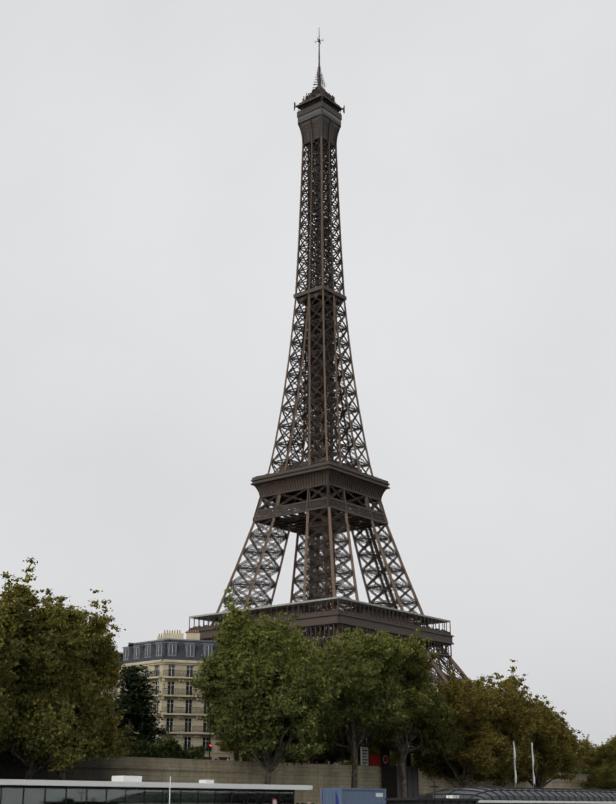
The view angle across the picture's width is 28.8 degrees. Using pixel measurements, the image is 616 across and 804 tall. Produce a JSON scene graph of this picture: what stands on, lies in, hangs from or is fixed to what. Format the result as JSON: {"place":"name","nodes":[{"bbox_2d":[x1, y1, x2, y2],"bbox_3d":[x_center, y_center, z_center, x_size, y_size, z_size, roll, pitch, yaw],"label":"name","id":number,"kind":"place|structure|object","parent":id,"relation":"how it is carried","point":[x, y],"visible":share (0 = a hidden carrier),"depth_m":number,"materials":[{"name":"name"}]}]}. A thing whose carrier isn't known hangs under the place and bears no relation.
{"place":"outdoors","nodes":[
{"label":"outdoors","id":0,"kind":"place"},
{"bbox_2d":[0,752,591,803],"bbox_3d":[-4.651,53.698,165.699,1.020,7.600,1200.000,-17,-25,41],"label":"quay wall","id":1,"kind":"structure","parent":0,"point":[318,777],"depth_m":159.45,"materials":[{"name":"beige stone"}]},
{"bbox_2d":[0,0,615,764],"label":"sky","id":2,"kind":"structure","parent":0,"point":[151,150],"materials":[{"name":"white"}]},
{"bbox_2d":[381,766,454,803],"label":"quay stairs","id":3,"kind":"structure","parent":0,"point":[417,783],"depth_m":180.99,"materials":[{"name":"grey stone"}]},
{"bbox_3d":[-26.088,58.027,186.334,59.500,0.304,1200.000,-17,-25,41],"label":"quai branly road","id":4,"kind":"structure","parent":0,"visible":0},
{"bbox_2d":[35,589,95,658],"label":"tree","id":5,"kind":"object","parent":4,"relation":"on","point":[42,591],"depth_m":158.47,"materials":[{"name":"green plant"}]},
{"bbox_2d":[5,736,205,759],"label":"bushes","id":6,"kind":"object","parent":4,"relation":"on","point":[163,747],"visible":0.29,"depth_m":155.45,"materials":[{"name":"green plant"}]},
{"bbox_2d":[112,664,182,749],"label":"cedar tree","id":7,"kind":"object","parent":4,"relation":"on","point":[132,703],"visible":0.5,"depth_m":185.21,"materials":[{"name":"green plant"}]},
{"bbox_2d":[113,630,233,760],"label":"building","id":8,"kind":"structure","parent":4,"relation":"on","point":[169,659],"depth_m":206.28,"materials":[{"name":"stone"}]},
{"bbox_2d":[208,743,212,759],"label":"traffic light","id":9,"kind":"object","parent":4,"relation":"on","point":[209,747],"visible":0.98,"depth_m":159.88,"materials":[{"name":"metal"}]},
{"bbox_2d":[209,702,220,742],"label":"street lamp","id":10,"kind":"object","parent":4,"relation":"on","point":[210,721],"visible":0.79,"depth_m":163.00,"materials":[{"name":"metal"}]},
{"bbox_2d":[201,625,304,761],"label":"tree","id":11,"kind":"object","parent":4,"relation":"on","point":[213,717],"visible":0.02,"depth_m":182.53,"materials":[{"name":"green plant"}]},
{"bbox_2d":[233,646,325,763],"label":"haussmann building","id":12,"kind":"structure","parent":4,"relation":"on","point":[319,760],"depth_m":210.53,"materials":[{"name":"stone"}]},
{"bbox_2d":[302,732,335,762],"bbox_3d":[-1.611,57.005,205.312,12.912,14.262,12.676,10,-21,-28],"label":"bush","id":13,"kind":"object","parent":4,"relation":"on","point":[325,754],"visible":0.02,"depth_m":204.99,"materials":[{"name":"green plant"}]},
{"bbox_2d":[304,632,347,763],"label":"tree","id":14,"kind":"object","parent":4,"relation":"on","point":[339,734],"visible":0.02,"depth_m":189.30,"materials":[{"name":"green plant"}]},
{"bbox_2d":[315,741,362,763],"bbox_3d":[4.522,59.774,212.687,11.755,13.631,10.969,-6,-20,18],"label":"bush","id":15,"kind":"object","parent":4,"relation":"on","point":[332,759],"visible":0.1,"depth_m":210.79,"materials":[{"name":"green plant"}]},
{"bbox_2d":[342,734,343,764],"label":"street lamp","id":16,"kind":"object","parent":4,"relation":"on","point":[342,751],"visible":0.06,"depth_m":180.13,"materials":[{"name":"metal"}]},
{"bbox_2d":[330,729,393,751],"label":"tree","id":17,"kind":"object","parent":4,"relation":"on","point":[369,745],"depth_m":197.71,"materials":[{"name":"green plant"}]},
{"bbox_2d":[357,742,377,765],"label":"tree","id":18,"kind":"object","parent":4,"relation":"on","point":[371,750],"visible":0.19,"depth_m":216.41,"materials":[{"name":"green plant"}]},
{"bbox_2d":[360,747,410,765],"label":"advert panels","id":19,"kind":"object","parent":4,"relation":"on","point":[374,760],"visible":0.71,"depth_m":183.75,"materials":[{"name":"red metal"}]},
{"bbox_2d":[375,738,400,765],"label":"tree","id":20,"kind":"object","parent":4,"relation":"on","point":[393,756],"visible":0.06,"depth_m":220.71,"materials":[{"name":"green plant"}]},
{"bbox_2d":[366,680,436,754],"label":"tree","id":21,"kind":"object","parent":4,"relation":"on","point":[377,746],"depth_m":204.32,"materials":[{"name":"green plant"}]},
{"bbox_2d":[551,765,594,773],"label":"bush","id":22,"kind":"object","parent":4,"relation":"on","point":[583,770],"visible":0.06,"depth_m":222.51,"materials":[{"name":"green plant"}]},
{"bbox_2d":[561,727,590,770],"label":"tree","id":23,"kind":"object","parent":4,"relation":"on","point":[582,744],"visible":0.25,"depth_m":240.31,"materials":[{"name":"green plant"}]},
{"bbox_2d":[601,735,615,747],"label":"tree","id":24,"kind":"object","parent":4,"relation":"on","point":[614,742],"visible":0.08,"depth_m":251.62,"materials":[{"name":"green plant"}]},
{"bbox_3d":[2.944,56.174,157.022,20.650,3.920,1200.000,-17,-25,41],"label":"port pavement","id":25,"kind":"structure","parent":0,"visible":0},
{"bbox_2d":[0,557,68,749],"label":"tree","id":26,"kind":"object","parent":25,"relation":"on","point":[18,602],"visible":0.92,"depth_m":128.38,"materials":[{"name":"green plant"}]},
{"bbox_2d":[0,588,118,799],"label":"tree","id":27,"kind":"object","parent":25,"relation":"on","point":[50,727],"visible":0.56,"depth_m":130.62,"materials":[{"name":"green plant"}]},
{"bbox_2d":[5,589,137,803],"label":"tree","id":28,"kind":"object","parent":25,"relation":"on","point":[107,737],"visible":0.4,"depth_m":137.73,"materials":[{"name":"green plant"}]},
{"bbox_2d":[189,588,350,784],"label":"tree","id":29,"kind":"object","parent":25,"relation":"on","point":[273,681],"visible":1,"depth_m":156.80,"materials":[{"name":"green plant"}]},
{"bbox_2d":[335,791,338,803],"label":"blue flag","id":30,"kind":"object","parent":25,"relation":"on","point":[336,800],"visible":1,"depth_m":146.37,"materials":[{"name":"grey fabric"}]},
{"bbox_2d":[321,788,385,803],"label":"blue container","id":31,"kind":"object","parent":25,"relation":"on","point":[361,795],"visible":1,"depth_m":150.00,"materials":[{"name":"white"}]},
{"bbox_2d":[296,627,414,787],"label":"tree","id":32,"kind":"object","parent":25,"relation":"on","point":[364,662],"visible":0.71,"depth_m":167.90,"materials":[{"name":"green plant"}]},
{"bbox_2d":[347,628,463,797],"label":"tree","id":33,"kind":"object","parent":25,"relation":"on","point":[429,710],"visible":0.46,"depth_m":176.45,"materials":[{"name":"green plant"}]},
{"bbox_2d":[405,665,522,786],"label":"tree","id":34,"kind":"object","parent":25,"relation":"on","point":[485,749],"visible":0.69,"depth_m":183.60,"materials":[{"name":"green plant"}]},
{"bbox_2d":[471,659,543,786],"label":"tree","id":35,"kind":"object","parent":25,"relation":"on","point":[515,728],"visible":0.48,"depth_m":190.47,"materials":[{"name":"green plant"}]},
{"bbox_2d":[513,741,516,786],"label":"flag banner","id":36,"kind":"object","parent":25,"relation":"on","point":[514,752],"visible":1,"depth_m":181.45,"materials":[{"name":"white fabric"}]},
{"bbox_2d":[531,743,534,787],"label":"flag banner","id":37,"kind":"object","parent":25,"relation":"on","point":[532,763],"visible":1,"depth_m":185.43,"materials":[{"name":"white fabric"}]},
{"bbox_2d":[509,687,585,787],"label":"tree","id":38,"kind":"object","parent":25,"relation":"on","point":[555,744],"visible":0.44,"depth_m":198.26,"materials":[{"name":"green plant"}]},
{"bbox_2d":[580,738,615,789],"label":"tree","id":39,"kind":"object","parent":25,"relation":"on","point":[601,759],"visible":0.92,"depth_m":215.13,"materials":[{"name":"green plant"}]},
{"bbox_3d":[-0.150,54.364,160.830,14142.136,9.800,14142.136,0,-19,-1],"label":"ground","id":40,"kind":"structure","parent":0,"visible":0},
{"bbox_2d":[101,652,122,711],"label":"haussmann building","id":41,"kind":"structure","parent":40,"relation":"on","point":[110,692],"depth_m":220.81,"materials":[{"name":"stone"}]},
{"bbox_2d":[214,736,253,760],"bbox_3d":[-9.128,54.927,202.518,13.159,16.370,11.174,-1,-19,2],"label":"bush","id":42,"kind":"object","parent":40,"relation":"on","point":[224,749],"visible":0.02,"depth_m":200.78,"materials":[{"name":"green plant"}]},
{"bbox_2d":[185,35,468,764],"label":"tower","id":43,"kind":"structure","parent":40,"relation":"on","point":[321,486],"depth_m":462.20,"materials":[{"name":"metal"}]},
{"bbox_2d":[326,758,345,764],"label":"tree","id":44,"kind":"object","parent":40,"relation":"on","point":[337,761],"visible":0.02,"depth_m":265.98,"materials":[{"name":"green plant"}]},
{"bbox_2d":[344,749,357,764],"bbox_3d":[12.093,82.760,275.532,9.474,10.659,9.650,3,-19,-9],"label":"bush","id":45,"kind":"object","parent":40,"relation":"on","point":[348,762],"depth_m":273.34,"materials":[{"name":"green plant"}]},
{"label":"river water","id":46,"kind":"structure","parent":0,"visible":0},
{"bbox_2d":[0,776,312,803],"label":"pontoon restaurant","id":47,"kind":"structure","parent":46,"relation":"on","point":[206,792],"depth_m":127.14,"materials":[{"name":"metal"}]},
{"bbox_2d":[385,780,615,803],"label":"boat","id":48,"kind":"object","parent":46,"relation":"on","point":[486,795],"visible":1,"depth_m":122.62,"materials":[{"name":"metal"}]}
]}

